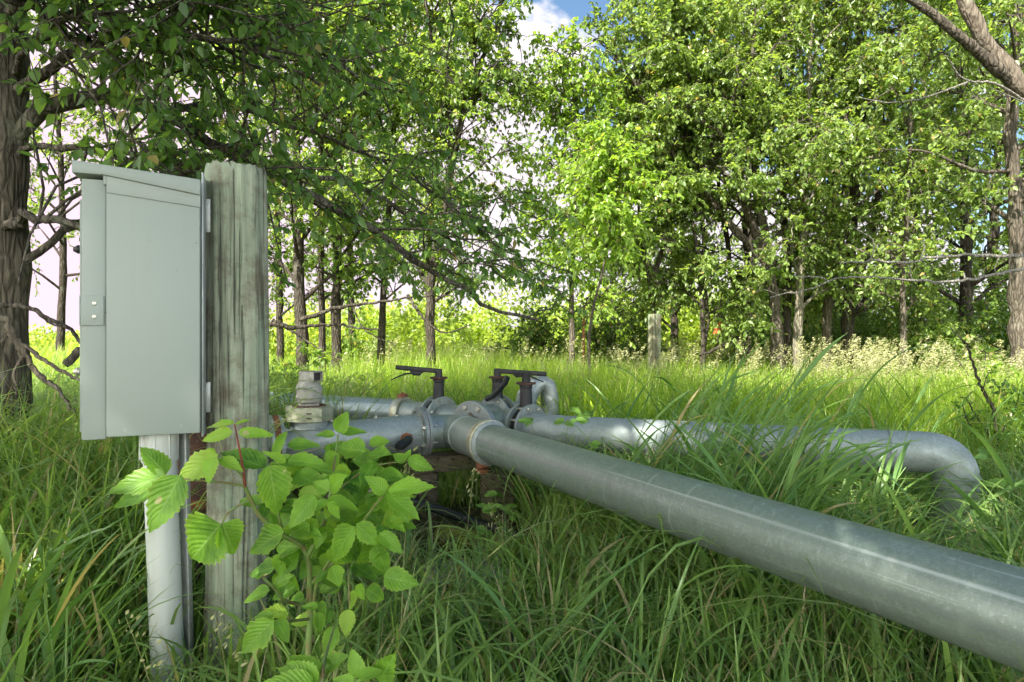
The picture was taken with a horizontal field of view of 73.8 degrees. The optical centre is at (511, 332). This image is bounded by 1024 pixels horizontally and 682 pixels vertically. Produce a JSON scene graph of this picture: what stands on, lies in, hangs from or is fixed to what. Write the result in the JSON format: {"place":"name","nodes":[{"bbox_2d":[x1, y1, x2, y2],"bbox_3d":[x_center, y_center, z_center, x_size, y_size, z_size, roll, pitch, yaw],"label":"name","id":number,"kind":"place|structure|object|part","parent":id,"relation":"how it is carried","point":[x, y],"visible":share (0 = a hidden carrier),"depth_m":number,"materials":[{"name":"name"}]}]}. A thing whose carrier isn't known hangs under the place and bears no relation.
{"place":"outdoors","nodes":[
{"label":"outdoors","id":0,"kind":"place"},
{"bbox_2d":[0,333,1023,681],"bbox_3d":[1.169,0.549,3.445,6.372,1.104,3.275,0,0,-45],"label":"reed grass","id":1,"kind":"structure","parent":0,"point":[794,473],"depth_m":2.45,"materials":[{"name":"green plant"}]},
{"bbox_2d":[0,333,1023,681],"bbox_3d":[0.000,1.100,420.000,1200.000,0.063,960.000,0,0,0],"label":"ground","id":2,"kind":"structure","parent":0,"point":[456,523],"depth_m":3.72,"materials":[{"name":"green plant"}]},
{"bbox_2d":[0,310,79,412],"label":"fallen branch","id":3,"kind":"object","parent":2,"relation":"on","point":[22,349],"visible":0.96,"depth_m":2.93,"materials":[{"name":"brown wood"}]},
{"bbox_2d":[27,1,142,355],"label":"tree","id":4,"kind":"object","parent":2,"relation":"on","point":[63,276],"visible":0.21,"depth_m":14.47,"materials":[{"name":"green plant"}]},
{"bbox_2d":[139,434,184,681],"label":"conduit riser","id":5,"kind":"object","parent":2,"relation":"on","point":[163,540],"visible":0.52,"depth_m":1.94,"materials":[{"name":"plastic"}]},
{"bbox_2d":[70,0,264,170],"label":"tree","id":6,"kind":"object","parent":2,"relation":"on","point":[89,122],"visible":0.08,"depth_m":11.14,"materials":[{"name":"green plant"}]},
{"bbox_2d":[179,433,193,681],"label":"strut channel","id":7,"kind":"object","parent":2,"relation":"on","point":[184,456],"visible":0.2,"depth_m":2.03,"materials":[{"name":"metal"}]},
{"bbox_2d":[177,429,206,614],"bbox_3d":[-1.193,0.732,2.609,0.232,0.736,0.200,0,0,41],"label":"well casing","id":8,"kind":"object","parent":2,"relation":"on","point":[194,439],"visible":0.11,"depth_m":2.54,"materials":[{"name":"metal"}]},
{"bbox_2d":[128,0,330,255],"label":"tree","id":9,"kind":"object","parent":2,"relation":"on","point":[226,141],"visible":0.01,"depth_m":15.59,"materials":[{"name":"green plant"}]},
{"bbox_2d":[203,160,268,681],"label":"wooden post","id":10,"kind":"object","parent":2,"relation":"on","point":[237,326],"visible":0.67,"depth_m":2.05,"materials":[{"name":"grey wood"}]},
{"bbox_2d":[72,160,210,439],"bbox_3d":[-1.084,-0.080,2.049,0.334,0.760,0.388,0,0,-20],"label":"electrical cabinet","id":11,"kind":"object","parent":10,"relation":"attached to","point":[140,249],"visible":0.91,"depth_m":1.88,"materials":[{"name":"metal"}]},
{"bbox_3d":[-1.201,-0.061,2.000,0.081,0.707,0.349,0,0,-20],"label":"door","id":12,"kind":"part","parent":11,"relation":"part of","materials":[{"name":"paint"}]},
{"bbox_2d":[107,411,437,681],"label":"box elder sapling","id":13,"kind":"object","parent":2,"relation":"on","point":[328,539],"visible":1,"depth_m":1.45,"materials":[{"name":"green plant"}]},
{"bbox_2d":[146,0,416,369],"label":"tree","id":14,"kind":"object","parent":2,"relation":"on","point":[301,298],"visible":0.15,"depth_m":9.43,"materials":[{"name":"green plant"}]},
{"bbox_2d":[196,47,368,364],"bbox_3d":[-4.607,-3.872,12.805,3.009,9.951,3.753,0,0,25],"label":"tree","id":15,"kind":"object","parent":2,"relation":"on","point":[280,303],"visible":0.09,"depth_m":12.95,"materials":[{"name":"green plant"}]},
{"bbox_2d":[0,0,589,461],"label":"tree","id":16,"kind":"object","parent":2,"relation":"on","point":[160,32],"visible":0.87,"depth_m":3.52,"materials":[{"name":"green plant"}]},
{"bbox_2d":[0,302,79,366],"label":"dead branch","id":17,"kind":"object","parent":16,"relation":"attached to","point":[71,358],"visible":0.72,"depth_m":3.14,"materials":[{"name":"brown wood"}]},
{"bbox_2d":[292,458,328,498],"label":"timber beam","id":18,"kind":"structure","parent":2,"relation":"on","point":[297,491],"depth_m":3.53,"materials":[{"name":"brown wood"}]},
{"bbox_2d":[269,407,429,462],"bbox_3d":[-0.967,0.586,3.678,1.050,0.300,0.425,0,0,-28],"label":"pipe tee","id":19,"kind":"object","parent":18,"relation":"on","point":[401,433],"visible":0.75,"depth_m":3.76,"materials":[{"name":"metal"}]},
{"bbox_2d":[285,371,332,423],"bbox_3d":[-1.095,0.344,3.683,0.236,0.268,0.236,0,0,21],"label":"air release valve","id":20,"kind":"object","parent":19,"relation":"on","point":[312,379],"visible":0.91,"depth_m":3.62,"materials":[{"name":"metal"}]},
{"bbox_2d":[238,1,401,379],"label":"tree","id":21,"kind":"object","parent":2,"relation":"on","point":[322,297],"visible":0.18,"depth_m":9.95,"materials":[{"name":"green plant"}]},
{"bbox_2d":[269,338,383,397],"bbox_3d":[-1.904,0.669,6.835,1.352,1.236,1.406,0,0,-27],"label":"shrub","id":22,"kind":"object","parent":2,"relation":"on","point":[315,352],"visible":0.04,"depth_m":6.76,"materials":[{"name":"green plant"}]},
{"bbox_2d":[216,0,451,377],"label":"tree","id":23,"kind":"object","parent":2,"relation":"on","point":[337,299],"visible":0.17,"depth_m":9.64,"materials":[{"name":"green plant"}]},
{"bbox_2d":[269,294,469,348],"bbox_3d":[-1.707,-0.133,8.304,2.411,0.687,0.619,0,0,0],"label":"dead branch","id":24,"kind":"object","parent":23,"relation":"attached to","point":[275,323],"visible":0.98,"depth_m":8.36,"materials":[{"name":"brown wood"}]},
{"bbox_2d":[254,2,435,356],"bbox_3d":[-3.741,-4.374,16.140,4.404,10.995,4.992,0,0,0],"label":"tree","id":25,"kind":"object","parent":2,"relation":"on","point":[351,319],"visible":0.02,"depth_m":15.92,"materials":[{"name":"green plant"}]},
{"bbox_2d":[308,320,399,364],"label":"shrub","id":26,"kind":"object","parent":2,"relation":"on","point":[346,343],"visible":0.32,"depth_m":13.23,"materials":[{"name":"green plant"}]},
{"bbox_2d":[292,0,507,371],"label":"tree","id":27,"kind":"object","parent":2,"relation":"on","point":[382,314],"visible":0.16,"depth_m":10.46,"materials":[{"name":"green plant"}]},
{"bbox_2d":[411,473,438,529],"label":"timber block","id":28,"kind":"structure","parent":2,"relation":"on","point":[433,478],"depth_m":3.81,"materials":[{"name":"brown wood"}]},
{"bbox_2d":[406,450,494,474],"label":"timber beam","id":29,"kind":"structure","parent":28,"relation":"on","point":[451,459],"depth_m":3.86,"materials":[{"name":"brown wood"}]},
{"bbox_2d":[422,407,480,456],"bbox_3d":[-0.321,0.586,3.909,0.308,0.300,0.617,0,0,-28],"label":"pipe elbow","id":30,"kind":"object","parent":29,"relation":"on","point":[451,430],"visible":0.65,"depth_m":3.86,"materials":[{"name":"grey metal"}]},
{"bbox_2d":[466,419,505,474],"bbox_3d":[-0.120,0.609,3.621,0.243,0.290,0.078,0,0,-28],"label":"pipe clamp","id":31,"kind":"object","parent":30,"relation":"attached to","point":[475,430],"visible":0.77,"depth_m":3.58,"materials":[{"name":"grey metal"}]},
{"bbox_2d":[475,425,1023,671],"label":"galvanized pipe","id":32,"kind":"object","parent":31,"relation":"attached to","point":[946,594],"visible":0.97,"depth_m":1.75,"materials":[{"name":"grey metal"}]},
{"bbox_2d":[397,400,509,424],"bbox_3d":[-0.310,0.586,4.530,0.510,0.352,1.162,0,0,-35],"label":"manifold header","id":33,"kind":"object","parent":29,"relation":"on","point":[479,410],"visible":0.34,"depth_m":4.18,"materials":[{"name":"metal"}]},
{"bbox_2d":[270,392,393,419],"bbox_3d":[-2.341,0.586,5.780,3.548,0.200,0.200,0,0,29],"label":"galvanized pipe","id":34,"kind":"object","parent":33,"relation":"attached to","point":[382,411],"visible":0.1,"depth_m":5.02,"materials":[{"name":"grey metal"}]},
{"bbox_2d":[389,392,412,415],"bbox_3d":[-0.789,0.571,4.920,0.062,0.275,0.244,0,0,29],"label":"pipe coupling","id":35,"kind":"object","parent":34,"relation":"attached to","point":[400,398],"visible":0.48,"depth_m":4.85,"materials":[{"name":"grey metal"}]},
{"bbox_2d":[391,365,455,414],"bbox_3d":[-0.565,0.479,4.622,0.463,0.515,0.213,0,0,-28],"label":"butterfly valve","id":36,"kind":"object","parent":33,"relation":"attached to","point":[436,400],"visible":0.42,"depth_m":4.62,"materials":[{"name":"black metal"}]},
{"bbox_2d":[484,375,509,401],"bbox_3d":[-0.098,0.381,4.595,0.214,0.186,0.038,0,0,40],"label":"rubber hose","id":37,"kind":"object","parent":33,"relation":"on","point":[498,390],"visible":1,"depth_m":4.57,"materials":[{"name":"black rubber"}]},
{"bbox_2d":[481,368,546,409],"bbox_3d":[-0.018,0.493,4.688,0.488,0.486,0.204,0,0,22],"label":"butterfly valve","id":38,"kind":"object","parent":33,"relation":"attached to","point":[502,401],"visible":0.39,"depth_m":4.68,"materials":[{"name":"black metal"}]},
{"bbox_2d":[369,4,513,305],"bbox_3d":[-1.996,-3.827,17.571,4.493,9.896,3.964,0,0,-34],"label":"tree","id":39,"kind":"object","parent":2,"relation":"on","point":[439,178],"visible":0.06,"depth_m":17.38,"materials":[{"name":"green plant"}]},
{"bbox_2d":[329,0,567,383],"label":"tree","id":40,"kind":"object","parent":2,"relation":"on","point":[465,97],"visible":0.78,"depth_m":8.79,"materials":[{"name":"green plant"}]},
{"bbox_2d":[368,488,544,543],"bbox_3d":[-0.298,0.983,3.647,1.024,0.260,0.152,0,0,17],"label":"drain hose","id":41,"kind":"object","parent":2,"relation":"on","point":[461,515],"visible":0.45,"depth_m":3.67,"materials":[{"name":"black rubber"}]},
{"bbox_2d":[423,557,514,621],"bbox_3d":[-0.180,1.031,2.750,0.369,0.182,0.265,0,0,-10],"label":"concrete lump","id":42,"kind":"object","parent":2,"relation":"on","point":[449,562],"visible":0.07,"depth_m":2.68,"materials":[{"name":"grey concrete"}]},
{"bbox_2d":[434,524,535,559],"bbox_3d":[-0.122,1.032,3.325,0.556,0.137,0.122,0,0,27],"label":"mossy log","id":43,"kind":"object","parent":2,"relation":"on","point":[456,534],"visible":0.21,"depth_m":3.36,"materials":[{"name":"brown wood"}]},
{"bbox_2d":[480,467,514,529],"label":"timber block","id":44,"kind":"structure","parent":2,"relation":"on","point":[508,498],"depth_m":3.71,"materials":[{"name":"brown wood"}]},
{"bbox_2d":[474,490,523,548],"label":"weed","id":45,"kind":"object","parent":2,"relation":"on","point":[485,508],"visible":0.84,"depth_m":3.16,"materials":[{"name":"green plant"}]},
{"bbox_2d":[29,264,975,363],"bbox_3d":[-9.213,-0.604,25.798,48.054,3.722,17.330,0,0,0],"label":"thicket","id":46,"kind":"object","parent":2,"relation":"on","point":[406,325],"visible":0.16,"depth_m":21.91,"materials":[{"name":"green plant"}]},
{"bbox_2d":[1,483,1016,681],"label":"dry thatch","id":47,"kind":"object","parent":2,"relation":"on","point":[523,675],"visible":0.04,"depth_m":2.10,"materials":[{"name":"plant"}]},
{"bbox_2d":[481,295,588,369],"bbox_3d":[0.451,0.246,12.233,2.060,1.957,1.782,0,0,0],"label":"shrub","id":48,"kind":"object","parent":2,"relation":"on","point":[535,329],"visible":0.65,"depth_m":11.97,"materials":[{"name":"green plant"}]},
{"bbox_2d":[514,376,558,414],"bbox_3d":[0.111,0.680,4.979,0.223,0.745,0.584,0,0,38],"label":"pipe bend","id":49,"kind":"object","parent":2,"relation":"on","point":[547,387],"visible":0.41,"depth_m":5.06,"materials":[{"name":"metal"}]},
{"bbox_2d":[518,407,601,506],"bbox_3d":[0.206,0.745,3.563,0.500,0.712,0.381,0,0,-11],"label":"creeper","id":50,"kind":"object","parent":2,"relation":"on","point":[580,419],"visible":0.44,"depth_m":3.53,"materials":[{"name":"green plant"}]},
{"bbox_2d":[492,16,646,368],"bbox_3d":[0.842,-1.601,9.404,2.217,5.405,2.350,0,0,0],"label":"tree","id":51,"kind":"object","parent":2,"relation":"on","point":[575,92],"visible":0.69,"depth_m":9.16,"materials":[{"name":"green plant"}]},
{"bbox_2d":[118,334,1023,681],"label":"seed heads","id":52,"kind":"object","parent":2,"relation":"on","point":[882,358],"visible":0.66,"depth_m":7.61,"materials":[{"name":"plant"}]},
{"bbox_2d":[582,307,584,363],"bbox_3d":[1.106,0.338,10.500,0.048,1.524,0.042,0,0,23],"label":"marker stake","id":53,"kind":"object","parent":2,"relation":"on","point":[583,337],"visible":0.36,"depth_m":10.48,"materials":[{"name":"brown wood"}]},
{"bbox_2d":[526,105,685,346],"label":"tree","id":54,"kind":"object","parent":2,"relation":"on","point":[646,302],"visible":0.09,"depth_m":15.79,"materials":[{"name":"green plant"}]},
{"bbox_2d":[536,115,684,383],"bbox_3d":[1.062,-0.621,7.215,1.468,3.443,1.292,0,0,-26],"label":"sapling","id":55,"kind":"object","parent":2,"relation":"on","point":[607,172],"visible":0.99,"depth_m":7.08,"materials":[{"name":"green plant"}]},
{"bbox_2d":[558,292,678,371],"bbox_3d":[1.942,0.272,12.636,2.262,2.059,1.791,0,0,0],"label":"shrub","id":56,"kind":"object","parent":2,"relation":"on","point":[607,328],"visible":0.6,"depth_m":12.29,"materials":[{"name":"green plant"}]},
{"bbox_2d":[570,40,731,313],"bbox_3d":[2.184,-1.865,10.646,2.224,5.932,2.274,0,0,31],"label":"tree","id":57,"kind":"object","parent":2,"relation":"on","point":[677,262],"visible":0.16,"depth_m":10.51,"materials":[{"name":"green plant"}]},
{"bbox_2d":[648,314,660,379],"bbox_3d":[1.879,0.450,9.000,0.125,1.380,0.125,0,0,-29],"label":"fence post","id":58,"kind":"object","parent":2,"relation":"on","point":[654,332],"visible":0.46,"depth_m":8.95,"materials":[{"name":"grey wood"}]},
{"bbox_2d":[606,597,711,658],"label":"weed","id":59,"kind":"object","parent":2,"relation":"on","point":[650,615],"visible":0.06,"depth_m":2.24,"materials":[{"name":"green plant"}]},
{"bbox_2d":[566,74,779,361],"bbox_3d":[3.694,-2.579,15.102,4.243,7.376,4.728,0,0,31],"label":"tree","id":60,"kind":"object","parent":2,"relation":"on","point":[674,319],"visible":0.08,"depth_m":15.41,"materials":[{"name":"green plant"}]},
{"bbox_2d":[618,0,807,380],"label":"tree","id":61,"kind":"object","parent":2,"relation":"on","point":[705,263],"visible":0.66,"depth_m":9.62,"materials":[{"name":"green plant"}]},
{"bbox_2d":[666,127,766,327],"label":"tree","id":62,"kind":"object","parent":2,"relation":"on","point":[703,220],"depth_m":18.44,"materials":[{"name":"green plant"}]},
{"bbox_2d":[713,320,721,368],"bbox_3d":[3.018,0.458,10.011,0.161,1.283,0.037,0,0,-15],"label":"marker stake","id":63,"kind":"object","parent":2,"relation":"on","point":[716,329],"visible":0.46,"depth_m":9.99,"materials":[{"name":"brown"}]},
{"bbox_2d":[668,317,768,367],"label":"shrub","id":64,"kind":"object","parent":2,"relation":"on","point":[708,346],"visible":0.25,"depth_m":13.83,"materials":[{"name":"green plant"}]},
{"bbox_2d":[561,0,883,380],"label":"tree","id":65,"kind":"object","parent":2,"relation":"on","point":[780,107],"visible":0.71,"depth_m":9.51,"materials":[{"name":"green plant"}]},
{"bbox_2d":[675,597,805,681],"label":"weed","id":66,"kind":"object","parent":2,"relation":"on","point":[735,613],"visible":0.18,"depth_m":2.03,"materials":[{"name":"green plant"}]},
{"bbox_2d":[660,3,824,348],"bbox_3d":[5.071,-4.414,15.112,4.096,11.050,4.126,0,0,22],"label":"tree","id":67,"kind":"object","parent":2,"relation":"on","point":[722,180],"visible":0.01,"depth_m":14.90,"materials":[{"name":"green plant"}]},
{"bbox_2d":[656,0,842,376],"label":"tree","id":68,"kind":"object","parent":2,"relation":"on","point":[771,37],"visible":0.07,"depth_m":10.91,"materials":[{"name":"green plant"}]},
{"bbox_2d":[521,413,981,554],"bbox_3d":[1.151,0.840,3.667,2.324,0.720,0.268,0,0,22],"label":"galvanized pipe","id":69,"kind":"object","parent":2,"relation":"on","point":[936,450],"visible":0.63,"depth_m":3.39,"materials":[{"name":"metal"}]},
{"bbox_2d":[505,372,543,430],"bbox_3d":[0.088,0.490,4.163,0.130,0.492,0.300,0,0,40],"label":"butterfly valve","id":70,"kind":"object","parent":69,"relation":"attached to","point":[524,407],"visible":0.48,"depth_m":4.13,"materials":[{"name":"black metal"}]},
{"bbox_2d":[712,0,877,379],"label":"tree","id":71,"kind":"object","parent":2,"relation":"on","point":[786,315],"visible":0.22,"depth_m":10.69,"materials":[{"name":"green plant"}]},
{"bbox_2d":[705,0,898,359],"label":"tree","id":72,"kind":"object","parent":2,"relation":"on","point":[742,252],"visible":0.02,"depth_m":16.59,"materials":[{"name":"green plant"}]},
{"bbox_2d":[708,0,931,382],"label":"tree","id":73,"kind":"object","parent":2,"relation":"on","point":[851,15],"visible":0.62,"depth_m":9.60,"materials":[{"name":"green plant"}]},
{"bbox_2d":[723,0,950,355],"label":"tree","id":74,"kind":"object","parent":2,"relation":"on","point":[913,137],"visible":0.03,"depth_m":13.76,"materials":[{"name":"green plant"}]},
{"bbox_2d":[752,0,949,376],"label":"tree","id":75,"kind":"object","parent":2,"relation":"on","point":[828,304],"visible":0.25,"depth_m":10.18,"materials":[{"name":"green plant"}]},
{"bbox_2d":[696,255,1009,367],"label":"undergrowth","id":76,"kind":"object","parent":2,"relation":"on","point":[884,319],"visible":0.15,"depth_m":13.17,"materials":[{"name":"green plant"}]},
{"bbox_2d":[808,313,923,371],"bbox_3d":[6.314,0.359,11.935,2.117,1.552,1.854,0,0,27],"label":"shrub","id":77,"kind":"object","parent":2,"relation":"on","point":[858,326],"visible":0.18,"depth_m":11.80,"materials":[{"name":"green plant"}]},
{"bbox_2d":[758,0,982,378],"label":"tree","id":78,"kind":"object","parent":2,"relation":"on","point":[847,326],"visible":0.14,"depth_m":10.66,"materials":[{"name":"green plant"}]},
{"bbox_2d":[756,0,1023,297],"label":"dead tree","id":79,"kind":"object","parent":2,"relation":"on","point":[992,57],"visible":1,"depth_m":4.91,"materials":[{"name":"wood"}]},
{"bbox_2d":[784,0,1023,379],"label":"tree","id":80,"kind":"object","parent":2,"relation":"on","point":[904,246],"visible":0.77,"depth_m":9.11,"materials":[{"name":"green plant"}]},
{"bbox_2d":[836,0,1023,334],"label":"tree","id":81,"kind":"object","parent":2,"relation":"on","point":[966,288],"visible":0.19,"depth_m":11.44,"materials":[{"name":"green plant"}]},
{"bbox_2d":[836,1,1023,341],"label":"tree","id":82,"kind":"object","parent":2,"relation":"on","point":[943,266],"visible":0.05,"depth_m":14.10,"materials":[{"name":"green plant"}]},
{"bbox_2d":[861,301,1007,382],"bbox_3d":[6.253,0.315,10.247,2.040,1.623,2.189,0,0,39],"label":"shrub","id":83,"kind":"object","parent":2,"relation":"on","point":[957,343],"visible":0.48,"depth_m":9.92,"materials":[{"name":"green plant"}]},
{"bbox_2d":[849,0,1023,383],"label":"tree","id":84,"kind":"object","parent":2,"relation":"on","point":[1013,216],"visible":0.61,"depth_m":8.54,"materials":[{"name":"green plant"}]},
{"bbox_2d":[857,0,1023,334],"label":"tree","id":85,"kind":"object","parent":2,"relation":"on","point":[997,234],"visible":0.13,"depth_m":16.23,"materials":[{"name":"green plant"}]},
{"bbox_2d":[935,343,1023,411],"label":"bush","id":86,"kind":"object","parent":2,"relation":"on","point":[990,366],"visible":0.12,"depth_m":6.52,"materials":[{"name":"green plant"}]},
{"bbox_2d":[951,291,1009,368],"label":"shrub","id":87,"kind":"object","parent":2,"relation":"on","point":[991,330],"visible":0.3,"depth_m":10.56,"materials":[{"name":"green plant"}]},
{"bbox_2d":[940,8,1023,306],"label":"tree","id":88,"kind":"object","parent":2,"relation":"on","point":[999,155],"visible":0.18,"depth_m":13.62,"materials":[{"name":"green plant"}]},
{"bbox_2d":[965,447,1023,533],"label":"weed","id":89,"kind":"object","parent":2,"relation":"on","point":[983,453],"visible":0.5,"depth_m":3.06,"materials":[{"name":"green plant"}]},
{"bbox_2d":[28,0,1023,332],"label":"sky","id":90,"kind":"structure","parent":0,"point":[545,14],"materials":[{"name":"white"}]},
{"bbox_2d":[30,340,1023,482],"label":"meadow grass","id":91,"kind":"structure","parent":0,"point":[872,396],"depth_m":5.85,"materials":[{"name":"green plant"}]},
{"bbox_2d":[699,332,748,356],"bbox_3d":[3.071,0.159,9.791,0.098,0.343,1.606,0,0,41],"label":"fallen log","id":92,"kind":"object","parent":91,"relation":"on","point":[717,347],"visible":0.71,"depth_m":9.56,"materials":[{"name":"wood"}]},
{"bbox_2d":[950,327,1023,448],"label":"thorn shrub","id":93,"kind":"object","parent":91,"relation":"on","point":[1011,413],"visible":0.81,"depth_m":4.49,"materials":[{"name":"green plant"}]}
]}

